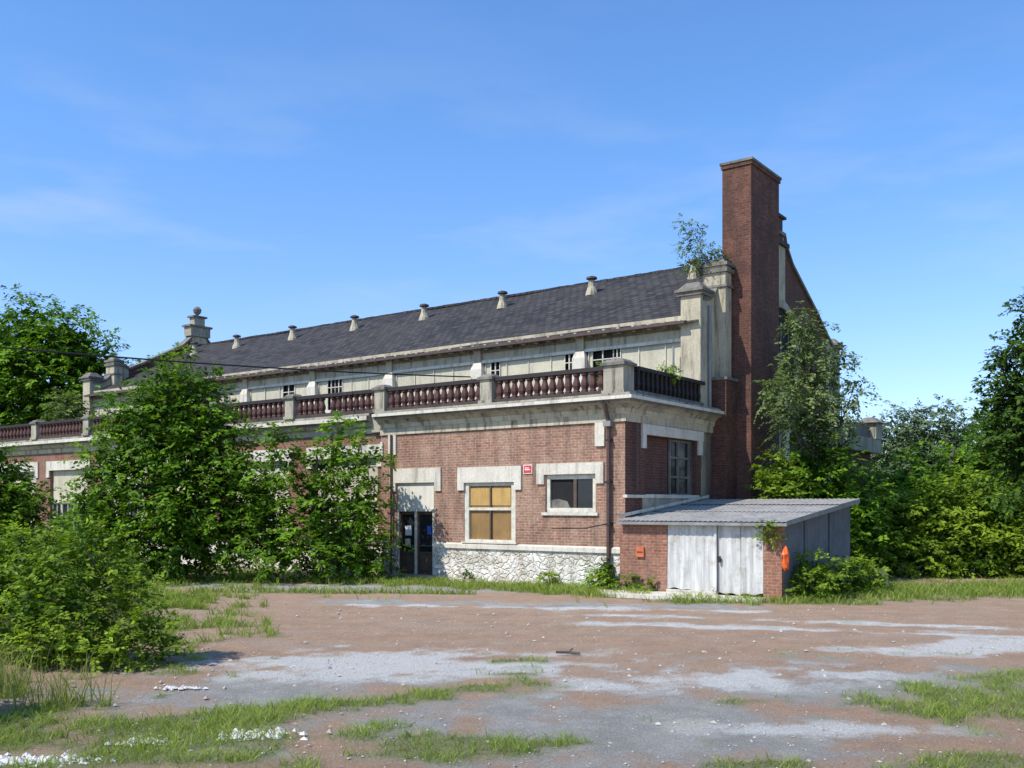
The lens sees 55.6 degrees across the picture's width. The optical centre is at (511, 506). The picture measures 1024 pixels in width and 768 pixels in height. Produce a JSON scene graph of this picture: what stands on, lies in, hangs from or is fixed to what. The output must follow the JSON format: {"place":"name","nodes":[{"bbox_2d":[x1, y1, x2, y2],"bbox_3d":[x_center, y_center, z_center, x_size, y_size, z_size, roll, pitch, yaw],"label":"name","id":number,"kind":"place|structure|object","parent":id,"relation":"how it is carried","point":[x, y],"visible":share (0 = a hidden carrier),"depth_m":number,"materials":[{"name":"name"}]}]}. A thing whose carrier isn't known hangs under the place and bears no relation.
{"place":"outdoors","nodes":[
{"label":"outdoors","id":0,"kind":"place"},
{"bbox_2d":[0,573,161,713],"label":"tall grass","id":1,"kind":"structure","parent":0,"point":[4,677],"depth_m":11.18,"materials":[{"name":"green plant"}]},
{"bbox_2d":[0,551,1023,767],"bbox_3d":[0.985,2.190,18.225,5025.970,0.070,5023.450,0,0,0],"label":"ground","id":2,"kind":"structure","parent":0,"point":[687,701],"depth_m":12.36,"materials":[{"name":"brown soil"}]},
{"bbox_2d":[0,441,117,571],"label":"shrub","id":3,"kind":"object","parent":2,"relation":"on","point":[16,498],"visible":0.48,"depth_m":32.72,"materials":[{"name":"green plant"}]},
{"bbox_2d":[0,283,138,425],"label":"deciduous tree","id":4,"kind":"object","parent":2,"relation":"on","point":[25,387],"visible":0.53,"depth_m":54.46,"materials":[{"name":"green plant"}]},
{"bbox_2d":[0,519,163,628],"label":"shrub","id":5,"kind":"object","parent":2,"relation":"on","point":[15,545],"visible":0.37,"depth_m":17.22,"materials":[{"name":"green plant"}]},
{"bbox_2d":[0,514,195,676],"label":"shrub","id":6,"kind":"object","parent":2,"relation":"on","point":[27,628],"visible":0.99,"depth_m":13.31,"materials":[{"name":"green plant"}]},
{"bbox_2d":[4,589,282,646],"bbox_3d":[-8.118,2.057,19.037,8.591,0.306,8.525,0,0,0],"label":"grass margin","id":7,"kind":"object","parent":2,"relation":"on","point":[215,622],"depth_m":17.77,"materials":[{"name":"green plant"}]},
{"bbox_2d":[79,306,212,415],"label":"gable","id":8,"kind":"structure","parent":2,"relation":"on","point":[196,329],"depth_m":49.98,"materials":[{"name":"beige paint"}]},
{"bbox_2d":[0,684,307,767],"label":"rubble heap","id":9,"kind":"object","parent":2,"relation":"on","point":[3,758],"visible":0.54,"depth_m":8.95,"materials":[{"name":"white stone"}]},
{"bbox_2d":[45,352,298,582],"bbox_3d":[-9.960,-0.854,28.510,7.284,7.491,5.133,0,0,0],"label":"deciduous tree","id":10,"kind":"object","parent":2,"relation":"on","point":[183,430],"visible":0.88,"depth_m":28.23,"materials":[{"name":"green plant"}]},
{"bbox_2d":[212,411,415,585],"bbox_3d":[-5.839,0.116,28.035,6.062,5.676,3.663,0,0,0],"label":"deciduous tree","id":11,"kind":"object","parent":2,"relation":"on","point":[339,549],"visible":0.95,"depth_m":27.86,"materials":[{"name":"green plant"}]},
{"bbox_2d":[1,422,709,553],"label":"stone trim","id":12,"kind":"structure","parent":2,"relation":"on","point":[475,474],"depth_m":27.59,"materials":[{"name":"stone"}]},
{"bbox_2d":[0,392,724,455],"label":"cornice","id":13,"kind":"structure","parent":12,"relation":"on","point":[631,407],"depth_m":27.92,"materials":[{"name":"concrete"}]},
{"bbox_2d":[36,386,92,420],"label":"self seeded shrub","id":14,"kind":"object","parent":13,"relation":"on","point":[73,409],"visible":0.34,"depth_m":46.09,"materials":[{"name":"green plant"}]},
{"bbox_2d":[135,341,209,405],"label":"self seeded tree","id":15,"kind":"object","parent":13,"relation":"on","point":[181,353],"visible":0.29,"depth_m":41.75,"materials":[{"name":"green plant"}]},
{"bbox_2d":[0,358,704,441],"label":"balustrade","id":16,"kind":"object","parent":13,"relation":"on","point":[620,375],"visible":0.77,"depth_m":28.63,"materials":[{"name":"stone"}]},
{"bbox_2d":[92,316,681,415],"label":"clerestory wall","id":17,"kind":"structure","parent":13,"relation":"on","point":[650,348],"depth_m":33.90,"materials":[{"name":"beige paint"}]},
{"bbox_2d":[84,264,702,396],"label":"slate roof","id":18,"kind":"structure","parent":17,"relation":"on","point":[636,297],"depth_m":37.94,"materials":[{"name":"grey stone"}]},
{"bbox_2d":[190,259,699,354],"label":"roof vents","id":19,"kind":"object","parent":18,"relation":"on","point":[591,290],"visible":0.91,"depth_m":41.35,"materials":[{"name":"beige paint"}]},
{"bbox_2d":[390,305,710,584],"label":"downpipes","id":20,"kind":"object","parent":13,"relation":"on","point":[607,423],"visible":0.87,"depth_m":25.32,"materials":[{"name":"metal"}]},
{"bbox_2d":[656,361,682,386],"bbox_3d":[4.388,-3.479,27.122,0.865,1.176,0.716,0,0,0],"label":"weed on balustrade","id":21,"kind":"object","parent":13,"relation":"on","point":[670,370],"visible":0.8,"depth_m":27.04,"materials":[{"name":"green plant"}]},
{"bbox_2d":[1,421,711,589],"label":"ground floor walls","id":22,"kind":"structure","parent":2,"relation":"on","point":[449,453],"depth_m":27.22,"materials":[{"name":"brown brick"}]},
{"bbox_2d":[6,437,691,579],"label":"windows and door","id":23,"kind":"structure","parent":22,"relation":"attached to","point":[489,512],"depth_m":28.20,"materials":[{"name":"glass"}]},
{"bbox_2d":[523,465,532,473],"bbox_3d":[0.439,-1.025,26.962,0.300,0.250,0.038,0,0,36],"label":"red notice sign","id":24,"kind":"object","parent":22,"relation":"attached to","point":[527,469],"visible":1,"depth_m":26.94,"materials":[{"name":"red metal"}]},
{"bbox_2d":[349,546,384,577],"bbox_3d":[-4.556,1.792,29.986,1.322,1.365,1.156,0,0,0],"label":"wall base weed","id":25,"kind":"object","parent":2,"relation":"on","point":[369,566],"depth_m":29.96,"materials":[{"name":"green plant"}]},
{"bbox_2d":[455,569,474,582],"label":"wall base weed","id":26,"kind":"object","parent":2,"relation":"on","point":[468,573],"depth_m":27.86,"materials":[{"name":"green plant"}]},
{"bbox_2d":[0,637,1023,767],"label":"grass tufts","id":27,"kind":"object","parent":2,"relation":"on","point":[210,721],"visible":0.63,"depth_m":9.58,"materials":[{"name":"green plant"}]},
{"bbox_2d":[2,602,1022,767],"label":"loose stones","id":28,"kind":"object","parent":2,"relation":"on","point":[564,680],"visible":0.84,"depth_m":12.55,"materials":[{"name":"grey stone"}]},
{"bbox_2d":[68,570,1023,608],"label":"grass verge","id":29,"kind":"object","parent":2,"relation":"on","point":[925,591],"depth_m":24.39,"materials":[{"name":"green plant"}]},
{"bbox_2d":[535,570,561,585],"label":"wall base weed","id":30,"kind":"object","parent":2,"relation":"on","point":[548,574],"depth_m":26.14,"materials":[{"name":"green plant"}]},
{"bbox_2d":[556,648,579,654],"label":"broken branch","id":31,"kind":"object","parent":2,"relation":"on","point":[570,651],"visible":1,"depth_m":14.31,"materials":[{"name":"brown plant"}]},
{"bbox_2d":[578,557,621,588],"bbox_3d":[2.250,1.936,25.208,1.151,1.219,1.110,0,0,-20],"label":"wall base weed","id":32,"kind":"object","parent":2,"relation":"on","point":[588,579],"depth_m":25.11,"materials":[{"name":"green plant"}]},
{"bbox_2d":[589,564,618,589],"bbox_3d":[2.291,1.972,24.872,0.790,0.939,0.873,0,0,-29],"label":"wall base weed","id":33,"kind":"object","parent":2,"relation":"on","point":[604,579],"depth_m":24.79,"materials":[{"name":"green plant"}]},
{"bbox_2d":[617,572,645,590],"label":"wall base weed","id":34,"kind":"object","parent":2,"relation":"on","point":[631,584],"depth_m":24.49,"materials":[{"name":"green plant"}]},
{"bbox_2d":[401,417,885,542],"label":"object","id":35,"kind":"object","parent":2,"relation":"on","point":[871,438],"visible":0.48,"depth_m":41.48,"materials":[{"name":"concrete"}]},
{"bbox_2d":[637,575,655,590],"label":"wall base weed","id":36,"kind":"object","parent":2,"relation":"on","point":[649,581],"depth_m":24.18,"materials":[{"name":"green plant"}]},
{"bbox_2d":[599,589,765,602],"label":"concrete slab","id":37,"kind":"structure","parent":2,"relation":"on","point":[653,595],"depth_m":23.13,"materials":[{"name":"white paint"}]},
{"bbox_2d":[616,495,859,600],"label":"corrugated shed","id":38,"kind":"structure","parent":2,"relation":"on","point":[720,550],"depth_m":23.88,"materials":[{"name":"metal"}]},
{"bbox_2d":[666,521,762,596],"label":"metal doors","id":39,"kind":"structure","parent":38,"relation":"in","point":[710,559],"depth_m":23.33,"materials":[{"name":"white paint"}]},
{"bbox_2d":[752,518,786,548],"bbox_3d":[5.989,0.641,22.415,0.822,0.735,0.755,0,0,0],"label":"climbing weed","id":40,"kind":"object","parent":38,"relation":"attached to","point":[767,526],"visible":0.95,"depth_m":22.37,"materials":[{"name":"green plant"}]},
{"bbox_2d":[782,546,789,570],"bbox_3d":[6.254,1.194,22.214,0.178,0.599,0.199,0,0,0],"label":"orange plastic bag","id":41,"kind":"object","parent":38,"relation":"attached to","point":[785,560],"visible":1,"depth_m":22.16,"materials":[{"name":"orange plastic"}]},
{"bbox_2d":[711,156,781,498],"bbox_3d":[7.332,-4.250,30.315,1.070,12.900,3.140,0,0,36],"label":"brick chimney","id":42,"kind":"object","parent":2,"relation":"on","point":[750,216],"visible":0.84,"depth_m":29.68,"materials":[{"name":"red brick"}]},
{"bbox_2d":[674,213,843,498],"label":"gable","id":43,"kind":"structure","parent":2,"relation":"on","point":[714,288],"depth_m":29.48,"materials":[{"name":"beige paint"}]},
{"bbox_2d":[670,213,729,282],"bbox_3d":[5.781,-7.938,29.891,1.869,2.149,1.217,0,0,0],"label":"sapling on parapet","id":44,"kind":"object","parent":43,"relation":"on","point":[701,253],"visible":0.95,"depth_m":29.82,"materials":[{"name":"green plant"}]},
{"bbox_2d":[743,446,836,498],"bbox_3d":[8.109,0.360,28.673,2.672,4.236,2.690,0,0,0],"label":"shrub","id":45,"kind":"object","parent":2,"relation":"on","point":[769,479],"visible":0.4,"depth_m":28.48,"materials":[{"name":"green plant"}]},
{"bbox_2d":[750,301,881,472],"bbox_3d":[8.700,-1.960,29.228,4.379,8.359,3.065,0,0,-21],"label":"silver leaved tree","id":46,"kind":"object","parent":2,"relation":"on","point":[806,421],"visible":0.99,"depth_m":29.02,"materials":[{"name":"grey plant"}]},
{"bbox_2d":[784,548,894,602],"bbox_3d":[8.004,1.798,23.698,4.611,1.717,1.816,0,0,-41],"label":"shrub","id":47,"kind":"object","parent":2,"relation":"on","point":[820,571],"visible":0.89,"depth_m":22.98,"materials":[{"name":"green plant"}]},
{"bbox_2d":[770,433,921,577],"bbox_3d":[9.933,0.218,28.966,4.605,4.760,3.421,0,0,0],"label":"shrub","id":48,"kind":"object","parent":2,"relation":"on","point":[838,472],"visible":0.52,"depth_m":28.51,"materials":[{"name":"green plant"}]},
{"bbox_2d":[857,566,888,587],"bbox_3d":[9.525,1.890,25.625,0.850,0.620,0.650,0,0,0],"label":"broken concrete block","id":49,"kind":"object","parent":2,"relation":"on","point":[875,577],"depth_m":25.38,"materials":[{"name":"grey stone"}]},
{"bbox_2d":[866,415,913,489],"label":"poplar tree","id":50,"kind":"object","parent":2,"relation":"on","point":[879,467],"visible":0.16,"depth_m":69.24,"materials":[{"name":"green plant"}]},
{"bbox_2d":[871,400,937,487],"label":"poplar tree","id":51,"kind":"object","parent":2,"relation":"on","point":[902,431],"visible":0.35,"depth_m":69.39,"materials":[{"name":"green plant"}]},
{"bbox_2d":[885,412,954,518],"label":"poplar tree","id":52,"kind":"object","parent":2,"relation":"on","point":[913,434],"visible":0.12,"depth_m":69.14,"materials":[{"name":"green plant"}]},
{"bbox_2d":[897,398,963,477],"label":"poplar tree","id":53,"kind":"object","parent":2,"relation":"on","point":[921,420],"visible":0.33,"depth_m":69.47,"materials":[{"name":"green plant"}]},
{"bbox_2d":[850,385,1023,561],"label":"deciduous tree","id":54,"kind":"object","parent":2,"relation":"on","point":[904,481],"visible":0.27,"depth_m":39.52,"materials":[{"name":"green plant"}]},
{"bbox_2d":[851,458,1023,578],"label":"shrub","id":55,"kind":"object","parent":2,"relation":"on","point":[959,516],"visible":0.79,"depth_m":30.16,"materials":[{"name":"green plant"}]},
{"bbox_2d":[917,394,974,491],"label":"poplar tree","id":56,"kind":"object","parent":2,"relation":"on","point":[947,423],"visible":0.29,"depth_m":69.59,"materials":[{"name":"green plant"}]},
{"bbox_2d":[946,415,988,474],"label":"poplar tree","id":57,"kind":"object","parent":2,"relation":"on","point":[961,429],"visible":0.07,"depth_m":69.65,"materials":[{"name":"green plant"}]},
{"bbox_2d":[959,286,1023,545],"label":"overhanging tree","id":58,"kind":"object","parent":2,"relation":"on","point":[1010,409],"visible":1,"depth_m":26.93,"materials":[{"name":"green plant"}]},
{"bbox_2d":[965,406,1018,482],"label":"poplar tree","id":59,"kind":"object","parent":2,"relation":"on","point":[980,430],"visible":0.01,"depth_m":70.03,"materials":[{"name":"green plant"}]},
{"bbox_3d":[-20.000,-1.400,20.000,1.200,7.200,0.323,0,0,0],"label":"utility pole","id":60,"kind":"object","parent":2,"relation":"on","visible":0},
{"bbox_2d":[0,346,470,377],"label":"overhead cable","id":61,"kind":"object","parent":60,"relation":"attached to","point":[223,364],"visible":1,"depth_m":28.38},
{"bbox_2d":[0,0,1023,461],"label":"sky","id":62,"kind":"structure","parent":0,"point":[260,166],"materials":[{"name":"blue"}]}
]}

